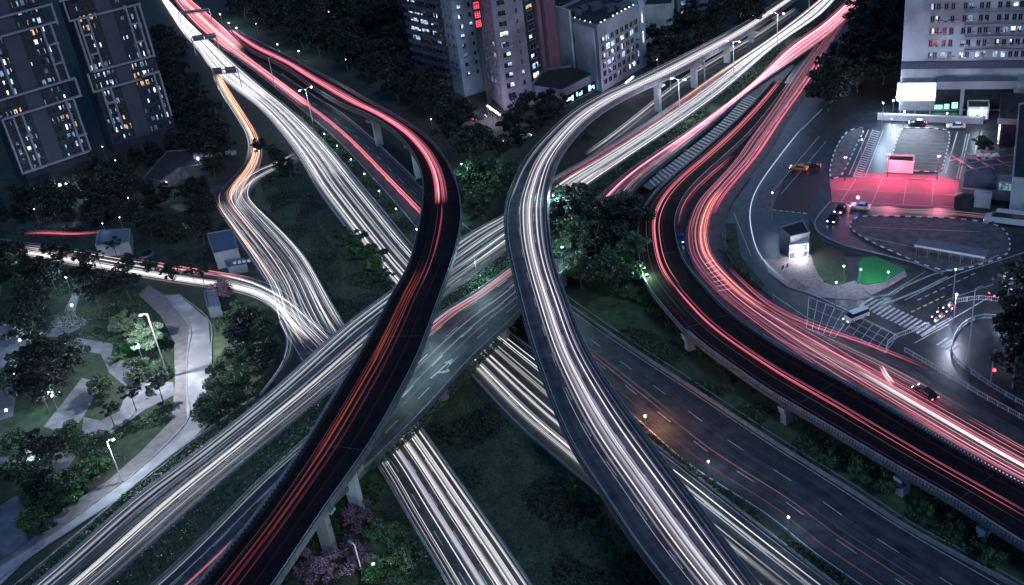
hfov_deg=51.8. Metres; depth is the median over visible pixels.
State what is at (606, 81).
window
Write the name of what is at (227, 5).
broadleaf tree
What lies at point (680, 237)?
car
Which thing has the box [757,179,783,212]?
paved patch
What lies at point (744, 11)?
broadleaf tree
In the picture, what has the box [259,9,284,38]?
broadleaf tree
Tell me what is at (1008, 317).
broadleaf tree
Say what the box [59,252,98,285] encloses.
broadleaf tree
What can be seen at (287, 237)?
kerb wall
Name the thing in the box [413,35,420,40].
window
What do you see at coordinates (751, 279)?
kerb wall
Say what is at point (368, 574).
shrub
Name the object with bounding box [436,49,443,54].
window
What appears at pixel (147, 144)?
broadleaf tree
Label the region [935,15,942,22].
window
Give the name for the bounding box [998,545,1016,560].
shrub
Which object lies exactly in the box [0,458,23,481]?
broadleaf tree
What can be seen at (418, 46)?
window
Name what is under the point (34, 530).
shrub
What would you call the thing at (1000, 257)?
island kerb
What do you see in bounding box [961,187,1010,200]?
boundary wall
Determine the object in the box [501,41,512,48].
window
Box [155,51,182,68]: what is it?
broadleaf tree
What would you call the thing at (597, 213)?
broadleaf tree
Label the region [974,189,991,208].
site office
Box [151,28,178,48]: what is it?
broadleaf tree
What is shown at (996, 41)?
window
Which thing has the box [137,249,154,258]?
round basin
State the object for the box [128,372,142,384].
shrub
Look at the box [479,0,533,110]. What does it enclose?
apartment tower
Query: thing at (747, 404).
ground cover
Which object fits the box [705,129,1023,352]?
road marking
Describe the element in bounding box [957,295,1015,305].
fence
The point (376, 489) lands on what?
broadleaf tree
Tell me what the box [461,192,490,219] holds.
broadleaf tree
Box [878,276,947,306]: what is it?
kerb
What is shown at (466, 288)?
hedge
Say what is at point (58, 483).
broadleaf tree
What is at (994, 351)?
traffic signal
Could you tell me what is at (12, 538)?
path
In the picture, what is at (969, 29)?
window
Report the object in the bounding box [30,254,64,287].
broadleaf tree
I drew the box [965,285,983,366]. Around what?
street lamp
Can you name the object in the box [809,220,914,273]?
planted bed
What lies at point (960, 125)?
car
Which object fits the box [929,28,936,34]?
window
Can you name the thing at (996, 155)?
roof vent
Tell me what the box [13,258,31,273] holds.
broadleaf tree
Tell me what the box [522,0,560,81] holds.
apartment tower
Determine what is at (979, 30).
window
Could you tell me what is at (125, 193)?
broadleaf tree
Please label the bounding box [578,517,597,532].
shrub
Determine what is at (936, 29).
window
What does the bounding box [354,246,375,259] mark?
shrub
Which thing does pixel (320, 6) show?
apartment block
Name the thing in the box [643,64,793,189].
gore
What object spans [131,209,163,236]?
broadleaf tree
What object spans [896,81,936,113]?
billboard
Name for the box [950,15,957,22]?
window
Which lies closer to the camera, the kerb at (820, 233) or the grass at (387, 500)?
the grass at (387, 500)
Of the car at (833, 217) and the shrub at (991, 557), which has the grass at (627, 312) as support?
the shrub at (991, 557)
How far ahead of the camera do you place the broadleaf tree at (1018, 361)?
187.30 m
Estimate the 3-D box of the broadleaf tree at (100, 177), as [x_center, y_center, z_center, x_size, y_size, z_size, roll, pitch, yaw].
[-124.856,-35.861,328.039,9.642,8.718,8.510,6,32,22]
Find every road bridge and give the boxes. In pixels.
[32,0,835,584]
[150,0,857,584]
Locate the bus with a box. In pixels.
[983,208,1023,226]
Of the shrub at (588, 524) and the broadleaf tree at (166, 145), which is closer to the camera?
the shrub at (588, 524)
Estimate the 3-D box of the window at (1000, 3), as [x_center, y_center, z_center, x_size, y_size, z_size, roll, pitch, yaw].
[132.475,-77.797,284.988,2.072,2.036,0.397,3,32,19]
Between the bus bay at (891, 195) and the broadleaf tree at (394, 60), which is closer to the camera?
the bus bay at (891, 195)
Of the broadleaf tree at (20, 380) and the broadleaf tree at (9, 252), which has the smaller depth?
the broadleaf tree at (20, 380)
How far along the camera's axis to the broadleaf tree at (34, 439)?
204.17 m
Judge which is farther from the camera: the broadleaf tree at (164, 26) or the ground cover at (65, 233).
the broadleaf tree at (164, 26)
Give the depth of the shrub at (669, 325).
218.26 m
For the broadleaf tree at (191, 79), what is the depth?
398.48 m
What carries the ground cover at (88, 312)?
on the grass at (28, 415)
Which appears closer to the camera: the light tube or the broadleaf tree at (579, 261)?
the broadleaf tree at (579, 261)
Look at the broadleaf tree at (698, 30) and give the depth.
375.41 m
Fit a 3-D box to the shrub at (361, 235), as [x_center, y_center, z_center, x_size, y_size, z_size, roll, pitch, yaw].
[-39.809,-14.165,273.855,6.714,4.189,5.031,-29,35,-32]
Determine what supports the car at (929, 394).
on the road at (986, 435)
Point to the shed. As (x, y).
(125, 236)
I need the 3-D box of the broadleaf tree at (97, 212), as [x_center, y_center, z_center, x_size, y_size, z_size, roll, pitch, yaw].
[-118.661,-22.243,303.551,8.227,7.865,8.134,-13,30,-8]
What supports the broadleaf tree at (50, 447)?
on the grass at (28, 415)
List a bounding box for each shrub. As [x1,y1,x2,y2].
[14,509,36,531]
[23,507,37,517]
[24,511,57,535]
[25,492,50,510]
[33,508,46,517]
[34,489,56,501]
[49,497,65,515]
[57,479,83,502]
[66,475,91,491]
[74,462,94,477]
[79,455,109,474]
[107,352,122,361]
[118,342,133,350]
[118,347,128,356]
[123,357,134,365]
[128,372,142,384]
[145,385,154,393]
[330,224,347,236]
[336,229,354,245]
[343,245,357,258]
[344,229,368,241]
[349,238,363,248]
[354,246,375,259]
[357,552,385,584]
[361,245,388,259]
[364,243,376,249]
[366,253,384,270]
[372,266,395,280]
[381,280,394,290]
[563,476,576,490]
[567,485,586,501]
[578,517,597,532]
[607,541,626,561]
[618,283,644,299]
[635,289,654,305]
[647,300,665,316]
[665,316,677,333]
[675,326,683,340]
[694,345,715,362]
[714,361,728,371]
[718,246,731,255]
[721,369,741,384]
[722,236,733,242]
[729,261,742,269]
[741,271,750,278]
[743,382,757,392]
[749,281,758,288]
[763,399,778,409]
[791,412,811,425]
[824,438,841,452]
[847,452,873,472]
[863,470,905,494]
[912,495,936,516]
[937,512,967,531]
[970,532,1000,549]
[976,547,1009,569]
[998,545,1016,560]
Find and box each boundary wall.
[877,113,983,123]
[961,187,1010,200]
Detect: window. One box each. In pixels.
[15,97,23,104]
[38,69,46,76]
[50,87,58,93]
[51,107,59,113]
[57,106,64,111]
[60,114,67,121]
[118,106,125,112]
[129,44,135,50]
[148,107,155,113]
[150,97,157,103]
[407,0,414,4]
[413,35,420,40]
[414,43,423,49]
[416,52,424,57]
[417,1,426,6]
[419,10,427,16]
[422,28,429,33]
[423,37,432,43]
[425,46,432,51]
[426,55,433,60]
[428,3,437,9]
[430,12,437,18]
[431,22,439,27]
[433,31,441,36]
[434,40,441,45]
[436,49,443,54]
[437,58,444,63]
[438,67,446,72]
[496,0,506,6]
[497,10,508,16]
[498,20,506,27]
[500,31,508,38]
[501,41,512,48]
[502,51,510,58]
[504,61,512,68]
[505,72,513,78]
[506,82,514,88]
[508,91,518,98]
[525,3,531,11]
[526,13,532,21]
[527,22,534,31]
[529,32,535,40]
[530,42,538,50]
[531,52,537,60]
[532,61,540,69]
[533,70,538,78]
[601,44,604,52]
[604,78,609,85]
[605,33,609,41]
[629,20,634,28]
[927,52,931,58]
[928,40,935,46]
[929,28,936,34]
[930,16,937,22]
[931,3,935,10]
[932,52,936,58]
[934,28,941,34]
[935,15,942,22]
[936,3,943,10]
[940,52,944,58]
[941,40,945,46]
[942,27,946,34]
[943,15,950,22]
[944,3,948,9]
[946,51,953,58]
[947,39,952,46]
[948,27,953,34]
[950,2,955,9]
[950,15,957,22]
[958,51,965,58]
[959,39,967,46]
[960,27,965,34]
[962,15,969,21]
[963,2,967,9]
[966,39,970,46]
[967,27,974,33]
[968,14,975,21]
[969,2,976,9]
[969,109,986,115]
[975,51,982,57]
[976,39,980,45]
[977,27,981,33]
[978,14,985,21]
[979,1,984,8]
[982,39,989,45]
[983,27,990,33]
[984,14,989,21]
[985,1,990,8]
[992,51,997,57]
[993,39,1001,45]
[995,26,1002,33]
[996,14,1003,20]
[997,1,1005,8]
[998,183,1011,190]
[1000,51,1004,57]
[1002,38,1008,45]
[1003,26,1007,33]
[1004,13,1009,20]
[1006,1,1013,8]
[1007,51,1012,57]
[1009,38,1016,45]
[1010,26,1018,32]
[1011,13,1016,20]
[1013,0,1018,7]
[1013,51,1018,57]
[1015,38,1022,45]
[1017,13,1022,20]
[1017,26,1023,32]
[1019,0,1023,7]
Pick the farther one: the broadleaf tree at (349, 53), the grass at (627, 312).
the broadleaf tree at (349, 53)
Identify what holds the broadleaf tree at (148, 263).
on the ground at (600, 128)
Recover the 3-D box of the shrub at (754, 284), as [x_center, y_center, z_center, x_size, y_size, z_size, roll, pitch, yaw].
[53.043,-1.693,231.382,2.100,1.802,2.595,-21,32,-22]
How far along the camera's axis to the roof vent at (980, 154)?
264.24 m
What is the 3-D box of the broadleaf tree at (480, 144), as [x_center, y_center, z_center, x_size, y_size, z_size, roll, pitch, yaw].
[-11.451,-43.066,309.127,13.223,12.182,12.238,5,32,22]
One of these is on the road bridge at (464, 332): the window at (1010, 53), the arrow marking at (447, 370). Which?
the arrow marking at (447, 370)
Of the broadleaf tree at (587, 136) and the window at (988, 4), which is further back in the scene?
the broadleaf tree at (587, 136)
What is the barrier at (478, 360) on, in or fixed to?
attached to the road bridge at (464, 332)
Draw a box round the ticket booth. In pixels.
[887,154,914,173]
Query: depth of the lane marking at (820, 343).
214.27 m
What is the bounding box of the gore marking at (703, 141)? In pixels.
[649,95,756,185]
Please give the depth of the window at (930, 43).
295.83 m
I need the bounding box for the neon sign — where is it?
[471,0,491,103]
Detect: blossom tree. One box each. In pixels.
[205,277,233,299]
[292,548,353,584]
[329,533,372,569]
[340,498,372,533]
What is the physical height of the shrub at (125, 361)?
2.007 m
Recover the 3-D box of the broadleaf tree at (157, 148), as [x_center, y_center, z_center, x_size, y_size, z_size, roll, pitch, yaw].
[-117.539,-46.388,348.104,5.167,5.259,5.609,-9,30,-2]
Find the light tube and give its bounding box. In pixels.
[487,105,500,119]
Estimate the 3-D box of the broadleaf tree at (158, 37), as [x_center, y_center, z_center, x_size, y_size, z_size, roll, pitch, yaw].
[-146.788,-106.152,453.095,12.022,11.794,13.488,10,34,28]
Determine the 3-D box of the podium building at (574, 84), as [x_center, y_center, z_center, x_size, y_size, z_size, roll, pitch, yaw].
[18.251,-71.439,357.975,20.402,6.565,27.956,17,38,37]
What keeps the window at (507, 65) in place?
in the apartment tower at (506, 48)
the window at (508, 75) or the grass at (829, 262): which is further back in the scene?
the window at (508, 75)
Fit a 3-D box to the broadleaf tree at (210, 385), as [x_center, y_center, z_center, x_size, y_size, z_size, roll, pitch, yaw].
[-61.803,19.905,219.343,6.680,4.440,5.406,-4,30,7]
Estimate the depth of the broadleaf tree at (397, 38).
397.23 m
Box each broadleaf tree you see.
[0,200,7,219]
[0,238,19,264]
[0,239,27,264]
[0,261,17,290]
[0,276,23,300]
[0,303,53,343]
[0,365,21,396]
[0,427,39,457]
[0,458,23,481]
[3,346,39,373]
[4,373,34,402]
[7,183,36,212]
[7,354,39,385]
[8,279,52,308]
[10,201,35,223]
[10,329,47,358]
[10,454,57,489]
[12,365,63,412]
[12,427,47,460]
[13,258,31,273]
[14,255,43,284]
[16,341,59,367]
[20,466,55,500]
[26,434,66,467]
[27,363,71,400]
[30,185,38,198]
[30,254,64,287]
[32,190,73,221]
[34,467,78,497]
[36,178,58,197]
[36,355,71,385]
[39,242,58,254]
[42,176,59,188]
[45,331,91,372]
[51,419,88,452]
[54,243,73,260]
[57,206,74,221]
[59,183,85,206]
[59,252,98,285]
[60,174,78,185]
[67,180,83,187]
[71,273,112,311]
[72,168,87,175]
[72,248,92,260]
[76,183,95,198]
[78,171,93,184]
[78,184,117,215]
[78,204,95,223]
[82,153,99,173]
[84,204,112,227]
[86,373,113,397]
[88,268,117,299]
[93,162,123,184]
[102,163,138,188]
[106,199,125,216]
[106,262,141,300]
[107,156,124,164]
[116,185,132,202]
[116,252,141,270]
[120,202,142,219]
[122,356,148,381]
[126,147,143,162]
[131,178,156,199]
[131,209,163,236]
[139,257,159,273]
[140,193,167,212]
[141,152,156,165]
[142,141,157,151]
[143,357,170,373]
[147,144,164,158]
[148,23,174,44]
[151,24,167,29]
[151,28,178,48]
[154,31,186,50]
[155,37,188,59]
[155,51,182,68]
[156,182,174,201]
[157,56,182,80]
[158,262,182,280]
[159,39,184,62]
[161,70,181,84]
[163,81,194,104]
[163,131,175,138]
[163,137,171,148]
[165,222,185,243]
[166,135,186,147]
[167,90,201,122]
[168,144,185,149]
[173,60,190,76]
[174,177,204,198]
[175,72,205,88]
[177,111,204,133]
[177,127,201,148]
[181,185,214,208]
[181,210,213,244]
[182,85,208,98]
[183,98,227,123]
[183,135,203,154]
[185,194,213,217]
[189,115,220,144]
[189,397,223,428]
[191,175,209,193]
[195,392,221,404]
[196,144,210,154]
[198,153,225,175]
[199,125,236,152]
[201,140,226,165]
[202,376,229,395]
[204,360,226,382]
[206,118,230,134]
[220,385,244,408]
[221,341,253,364]
[222,326,250,352]
[222,357,261,388]
[223,299,266,321]
[223,307,262,333]
[224,0,239,13]
[228,0,252,16]
[241,337,283,369]
[244,1,269,26]
[244,315,279,343]
[250,138,266,152]
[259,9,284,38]
[264,144,279,155]
[270,148,287,161]
[272,158,285,172]
[277,157,298,179]
[281,0,318,39]
[282,10,314,51]
[283,0,318,20]
[305,25,337,57]
[314,18,338,50]
[324,0,350,17]
[331,9,351,26]
[332,33,365,72]
[356,51,389,81]
[359,39,392,63]
[360,480,390,504]
[362,517,406,546]
[374,21,411,58]
[378,65,411,101]
[379,542,427,580]
[386,55,416,79]
[397,64,435,103]
[413,78,453,113]
[430,101,469,139]
[442,96,477,127]
[448,123,493,160]
[453,161,493,193]
[458,158,495,176]
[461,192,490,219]
[464,182,494,205]
[479,154,508,171]
[486,157,519,189]
[486,167,513,199]
[487,134,513,156]
[495,111,520,138]
[503,106,526,127]
[507,90,537,117]
[508,129,528,147]
[524,115,544,133]
[530,98,563,125]
[537,88,568,110]
[549,182,596,213]
[549,191,592,235]
[550,214,595,258]
[564,250,600,289]
[577,218,636,253]
[578,195,619,222]
[580,246,645,293]
[582,132,594,142]
[601,189,638,220]
[601,231,651,266]
[604,195,658,230]
[643,44,669,66]
[645,23,675,46]
[656,36,678,60]
[665,14,687,41]
[675,29,705,54]
[679,8,713,29]
[680,0,698,14]
[684,24,712,45]
[703,0,735,35]
[726,0,764,24]
[739,0,766,17]
[803,69,853,111]
[811,55,847,83]
[813,54,848,82]
[815,51,845,74]
[822,40,846,55]
[834,30,885,64]
[838,24,874,42]
[842,0,888,31]
[842,17,884,37]
[842,53,880,93]
[844,0,877,12]
[846,3,867,29]
[864,29,902,77]
[864,44,901,84]
[883,27,902,52]
[971,134,994,152]
[990,254,1023,303]
[990,331,1023,391]
[991,291,1023,349]
[1008,318,1023,339]
[1009,284,1023,313]
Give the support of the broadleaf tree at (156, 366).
on the grass at (28, 415)
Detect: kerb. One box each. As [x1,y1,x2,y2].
[0,294,212,579]
[802,81,861,128]
[814,201,943,274]
[829,127,863,178]
[849,215,1010,270]
[871,255,998,297]
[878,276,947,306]
[892,127,949,171]
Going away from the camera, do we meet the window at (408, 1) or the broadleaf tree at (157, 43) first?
the window at (408, 1)
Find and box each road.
[0,239,333,353]
[17,183,222,232]
[162,0,833,584]
[174,0,1002,584]
[207,59,528,584]
[226,153,299,211]
[258,321,294,397]
[584,8,801,156]
[675,131,757,246]
[682,41,1023,430]
[687,22,1023,482]
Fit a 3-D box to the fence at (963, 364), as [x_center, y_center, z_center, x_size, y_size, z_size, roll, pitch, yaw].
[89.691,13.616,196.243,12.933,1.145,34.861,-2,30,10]
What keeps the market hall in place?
on the ground at (600, 128)
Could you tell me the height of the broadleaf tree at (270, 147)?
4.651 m
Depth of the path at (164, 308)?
213.51 m
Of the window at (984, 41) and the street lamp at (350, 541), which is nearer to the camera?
the street lamp at (350, 541)
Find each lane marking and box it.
[0,239,332,351]
[163,1,831,584]
[175,1,998,584]
[208,59,525,584]
[707,28,1021,458]
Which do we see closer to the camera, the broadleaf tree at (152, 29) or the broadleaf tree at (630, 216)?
the broadleaf tree at (630, 216)
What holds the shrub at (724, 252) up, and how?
on the ground at (600, 128)
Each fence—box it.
[885,323,928,352]
[904,347,1023,419]
[951,314,1023,405]
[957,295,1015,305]
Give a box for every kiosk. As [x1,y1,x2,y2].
[203,289,222,317]
[779,220,809,257]
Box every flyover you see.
[195,29,461,584]
[504,0,796,584]
[637,80,1023,551]
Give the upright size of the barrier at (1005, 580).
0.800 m
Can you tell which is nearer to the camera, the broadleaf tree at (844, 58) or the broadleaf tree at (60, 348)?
the broadleaf tree at (60, 348)
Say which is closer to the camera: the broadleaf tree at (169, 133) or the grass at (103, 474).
the grass at (103, 474)
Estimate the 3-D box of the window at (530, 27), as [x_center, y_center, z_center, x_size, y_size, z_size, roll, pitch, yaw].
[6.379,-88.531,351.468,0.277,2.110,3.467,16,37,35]
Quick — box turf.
[858,257,903,284]
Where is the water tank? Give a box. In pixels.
[954,192,972,210]
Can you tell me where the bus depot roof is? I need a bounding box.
[949,149,1013,189]
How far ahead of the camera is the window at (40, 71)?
329.86 m
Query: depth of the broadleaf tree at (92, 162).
341.33 m
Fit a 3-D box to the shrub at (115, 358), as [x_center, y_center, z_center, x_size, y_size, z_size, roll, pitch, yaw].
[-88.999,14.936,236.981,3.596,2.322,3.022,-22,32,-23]
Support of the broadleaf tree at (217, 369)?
on the grass at (264, 372)
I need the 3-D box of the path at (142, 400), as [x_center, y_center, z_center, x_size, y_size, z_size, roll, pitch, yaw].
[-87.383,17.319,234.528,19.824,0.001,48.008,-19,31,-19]
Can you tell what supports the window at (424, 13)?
in the apartment block at (424, 22)
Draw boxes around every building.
[206,229,239,268]
[532,65,595,106]
[997,93,1023,145]
[1009,103,1023,210]
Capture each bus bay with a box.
[829,177,958,207]
[853,172,953,179]
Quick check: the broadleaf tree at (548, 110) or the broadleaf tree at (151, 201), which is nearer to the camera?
the broadleaf tree at (151, 201)
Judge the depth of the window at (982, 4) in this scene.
286.73 m
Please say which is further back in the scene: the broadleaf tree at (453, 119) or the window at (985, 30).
the broadleaf tree at (453, 119)
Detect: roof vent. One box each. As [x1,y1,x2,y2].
[973,153,983,158]
[981,153,991,158]
[989,153,999,158]
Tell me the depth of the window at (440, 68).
371.10 m
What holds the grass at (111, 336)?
on the grass at (28, 415)
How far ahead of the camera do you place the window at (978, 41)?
291.78 m
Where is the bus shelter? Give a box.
[914,238,988,266]
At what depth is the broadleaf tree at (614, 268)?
231.84 m
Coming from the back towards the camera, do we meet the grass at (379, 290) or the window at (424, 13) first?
the window at (424, 13)
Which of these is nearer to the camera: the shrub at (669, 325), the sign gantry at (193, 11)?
the shrub at (669, 325)
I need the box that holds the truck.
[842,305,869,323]
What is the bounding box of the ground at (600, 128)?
[0,0,1023,584]
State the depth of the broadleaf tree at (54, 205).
308.00 m
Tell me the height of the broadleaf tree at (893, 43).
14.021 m
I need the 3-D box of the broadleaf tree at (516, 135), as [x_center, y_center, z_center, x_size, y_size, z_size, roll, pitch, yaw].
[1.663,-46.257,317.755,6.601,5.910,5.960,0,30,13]
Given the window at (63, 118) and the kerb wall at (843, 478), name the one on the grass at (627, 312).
the kerb wall at (843, 478)
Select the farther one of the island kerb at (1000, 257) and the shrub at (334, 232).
the shrub at (334, 232)
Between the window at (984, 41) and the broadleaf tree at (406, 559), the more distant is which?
the window at (984, 41)
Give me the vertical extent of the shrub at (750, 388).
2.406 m
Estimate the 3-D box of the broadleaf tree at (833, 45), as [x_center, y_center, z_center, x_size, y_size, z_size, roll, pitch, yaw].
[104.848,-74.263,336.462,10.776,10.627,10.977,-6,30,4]
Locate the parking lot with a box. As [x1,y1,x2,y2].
[773,174,824,212]
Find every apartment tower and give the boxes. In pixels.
[0,0,92,188]
[58,0,176,156]
[440,0,485,96]
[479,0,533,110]
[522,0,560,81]
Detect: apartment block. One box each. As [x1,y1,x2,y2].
[312,0,353,19]
[379,0,406,21]
[402,0,453,91]
[556,0,572,6]
[644,0,674,43]
[674,0,707,18]
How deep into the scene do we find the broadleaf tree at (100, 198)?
307.90 m
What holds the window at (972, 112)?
in the gatehouse
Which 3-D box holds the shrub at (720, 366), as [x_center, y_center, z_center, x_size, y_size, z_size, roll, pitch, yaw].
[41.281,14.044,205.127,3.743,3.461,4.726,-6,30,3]
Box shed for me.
[95,228,133,256]
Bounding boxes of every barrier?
[14,396,255,584]
[211,41,412,246]
[281,73,415,179]
[378,466,448,584]
[417,421,532,584]
[465,368,602,499]
[509,330,838,584]
[570,304,1017,584]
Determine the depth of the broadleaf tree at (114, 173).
321.37 m
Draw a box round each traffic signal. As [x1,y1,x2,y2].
[989,349,996,380]
[1010,356,1017,387]
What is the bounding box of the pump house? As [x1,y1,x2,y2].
[224,258,250,273]
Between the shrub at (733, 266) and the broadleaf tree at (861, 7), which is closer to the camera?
the shrub at (733, 266)
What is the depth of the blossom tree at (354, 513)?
175.67 m
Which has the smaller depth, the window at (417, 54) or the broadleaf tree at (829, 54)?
the broadleaf tree at (829, 54)
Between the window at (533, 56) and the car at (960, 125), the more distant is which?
the window at (533, 56)
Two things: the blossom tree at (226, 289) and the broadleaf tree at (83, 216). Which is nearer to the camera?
the blossom tree at (226, 289)
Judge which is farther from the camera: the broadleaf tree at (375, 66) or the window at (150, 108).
the broadleaf tree at (375, 66)
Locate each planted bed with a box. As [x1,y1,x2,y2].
[725,223,763,290]
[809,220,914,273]
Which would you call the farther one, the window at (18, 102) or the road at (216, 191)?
the window at (18, 102)
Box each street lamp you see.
[106,437,123,482]
[138,313,169,377]
[298,86,312,121]
[347,540,363,581]
[670,77,686,117]
[725,40,740,76]
[770,12,783,44]
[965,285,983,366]
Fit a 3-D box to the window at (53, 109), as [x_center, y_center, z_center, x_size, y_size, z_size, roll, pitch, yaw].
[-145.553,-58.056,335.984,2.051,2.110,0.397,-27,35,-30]
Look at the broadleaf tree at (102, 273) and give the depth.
262.08 m
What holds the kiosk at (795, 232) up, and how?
on the pavement at (803, 271)
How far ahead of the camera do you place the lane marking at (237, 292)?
257.72 m
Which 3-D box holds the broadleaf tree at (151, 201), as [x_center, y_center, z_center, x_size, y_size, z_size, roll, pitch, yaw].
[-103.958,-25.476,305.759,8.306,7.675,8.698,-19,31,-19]
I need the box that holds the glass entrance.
[789,240,808,259]
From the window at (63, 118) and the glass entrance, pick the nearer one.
the glass entrance
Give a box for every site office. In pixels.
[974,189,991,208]
[996,174,1011,190]
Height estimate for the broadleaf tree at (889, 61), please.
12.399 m
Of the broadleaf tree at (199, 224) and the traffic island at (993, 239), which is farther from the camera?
the broadleaf tree at (199, 224)
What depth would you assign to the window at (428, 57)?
374.19 m
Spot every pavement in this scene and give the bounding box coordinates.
[763,252,870,300]
[857,269,906,295]
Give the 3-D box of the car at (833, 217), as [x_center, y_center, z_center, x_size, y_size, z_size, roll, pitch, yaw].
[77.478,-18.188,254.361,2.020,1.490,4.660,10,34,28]
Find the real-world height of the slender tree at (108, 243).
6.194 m
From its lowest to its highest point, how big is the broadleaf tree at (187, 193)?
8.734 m
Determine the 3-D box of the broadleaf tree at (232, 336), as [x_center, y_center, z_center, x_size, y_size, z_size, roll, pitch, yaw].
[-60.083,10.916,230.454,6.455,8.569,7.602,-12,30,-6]
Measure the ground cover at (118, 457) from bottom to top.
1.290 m
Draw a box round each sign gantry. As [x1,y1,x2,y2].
[178,8,213,28]
[191,33,220,55]
[212,66,242,89]
[670,55,704,89]
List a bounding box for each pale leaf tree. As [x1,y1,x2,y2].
[107,309,143,336]
[126,321,164,358]
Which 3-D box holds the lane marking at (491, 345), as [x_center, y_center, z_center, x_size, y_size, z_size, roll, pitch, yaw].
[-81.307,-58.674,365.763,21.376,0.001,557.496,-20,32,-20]
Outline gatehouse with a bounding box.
[967,100,989,117]
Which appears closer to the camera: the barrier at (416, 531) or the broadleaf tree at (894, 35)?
the barrier at (416, 531)
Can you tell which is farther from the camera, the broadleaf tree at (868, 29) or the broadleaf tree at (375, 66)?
the broadleaf tree at (375, 66)
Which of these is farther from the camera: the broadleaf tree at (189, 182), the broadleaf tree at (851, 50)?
the broadleaf tree at (851, 50)
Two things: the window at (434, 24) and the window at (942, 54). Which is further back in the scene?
the window at (434, 24)
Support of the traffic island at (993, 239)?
on the road at (795, 141)
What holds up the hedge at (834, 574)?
on the ground at (600, 128)
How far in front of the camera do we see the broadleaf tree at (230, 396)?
213.64 m
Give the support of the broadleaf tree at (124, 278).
on the grass at (28, 415)
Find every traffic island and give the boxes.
[831,128,862,179]
[851,216,1008,271]
[894,128,948,172]
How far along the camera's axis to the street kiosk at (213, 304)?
250.55 m
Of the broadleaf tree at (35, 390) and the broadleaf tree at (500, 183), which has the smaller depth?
the broadleaf tree at (35, 390)
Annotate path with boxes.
[0,285,188,564]
[0,294,210,584]
[0,324,25,419]
[0,456,8,469]
[0,495,27,558]
[41,283,88,336]
[44,378,94,429]
[48,443,75,471]
[71,337,173,438]
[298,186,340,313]
[542,475,631,584]
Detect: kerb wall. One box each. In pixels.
[259,210,344,324]
[259,321,287,394]
[299,159,393,287]
[567,295,1023,584]
[685,110,772,265]
[722,176,772,297]
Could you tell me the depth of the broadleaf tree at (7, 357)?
233.22 m
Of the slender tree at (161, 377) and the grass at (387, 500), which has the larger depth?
the slender tree at (161, 377)
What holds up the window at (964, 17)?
in the office block at (961, 52)
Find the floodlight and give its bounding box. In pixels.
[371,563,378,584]
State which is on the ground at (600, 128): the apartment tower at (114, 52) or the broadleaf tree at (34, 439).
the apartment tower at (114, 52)
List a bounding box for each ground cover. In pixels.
[0,196,250,267]
[16,276,175,372]
[16,400,171,540]
[212,310,274,432]
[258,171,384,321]
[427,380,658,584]
[589,302,1023,570]
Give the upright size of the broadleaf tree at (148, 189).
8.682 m
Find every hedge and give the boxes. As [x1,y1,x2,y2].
[12,403,252,584]
[106,0,840,584]
[170,0,854,584]
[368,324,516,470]
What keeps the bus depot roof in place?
on the ground at (600, 128)
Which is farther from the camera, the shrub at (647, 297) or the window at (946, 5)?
the window at (946, 5)
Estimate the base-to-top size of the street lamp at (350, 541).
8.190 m
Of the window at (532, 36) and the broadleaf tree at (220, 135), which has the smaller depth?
the broadleaf tree at (220, 135)
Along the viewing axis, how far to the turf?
231.39 m
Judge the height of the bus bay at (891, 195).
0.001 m
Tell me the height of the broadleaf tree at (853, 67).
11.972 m
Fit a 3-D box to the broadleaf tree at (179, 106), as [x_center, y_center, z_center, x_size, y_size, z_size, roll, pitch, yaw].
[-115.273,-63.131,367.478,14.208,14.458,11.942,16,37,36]
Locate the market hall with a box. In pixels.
[142,149,235,191]
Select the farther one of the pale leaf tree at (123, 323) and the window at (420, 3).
the window at (420, 3)
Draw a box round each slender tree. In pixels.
[89,250,104,267]
[99,400,120,425]
[103,236,120,257]
[116,383,139,410]
[148,370,169,400]
[182,263,195,283]
[195,265,208,285]
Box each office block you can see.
[555,0,646,91]
[899,0,1023,115]
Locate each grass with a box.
[0,257,174,559]
[28,457,126,539]
[71,323,158,349]
[89,396,171,487]
[208,300,280,435]
[212,324,237,377]
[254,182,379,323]
[280,470,443,584]
[337,229,391,297]
[426,379,661,584]
[462,179,509,229]
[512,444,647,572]
[577,281,1023,584]
[812,247,847,284]
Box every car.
[472,114,486,120]
[676,233,683,243]
[789,163,807,171]
[805,162,820,168]
[827,212,838,222]
[834,203,846,213]
[850,201,870,209]
[909,118,926,125]
[911,384,939,401]
[947,122,964,128]
[975,114,987,120]
[988,286,1011,297]
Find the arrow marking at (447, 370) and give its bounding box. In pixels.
[431,359,452,378]
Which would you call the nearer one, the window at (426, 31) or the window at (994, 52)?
the window at (994, 52)
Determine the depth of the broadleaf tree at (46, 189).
319.67 m
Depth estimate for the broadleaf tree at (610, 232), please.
244.18 m
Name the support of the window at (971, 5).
in the office block at (961, 52)
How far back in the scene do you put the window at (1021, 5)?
283.49 m
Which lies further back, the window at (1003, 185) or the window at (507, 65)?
the window at (507, 65)
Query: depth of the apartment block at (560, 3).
423.52 m
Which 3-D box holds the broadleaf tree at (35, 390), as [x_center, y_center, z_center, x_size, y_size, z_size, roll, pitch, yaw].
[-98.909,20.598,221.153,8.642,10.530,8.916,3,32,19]

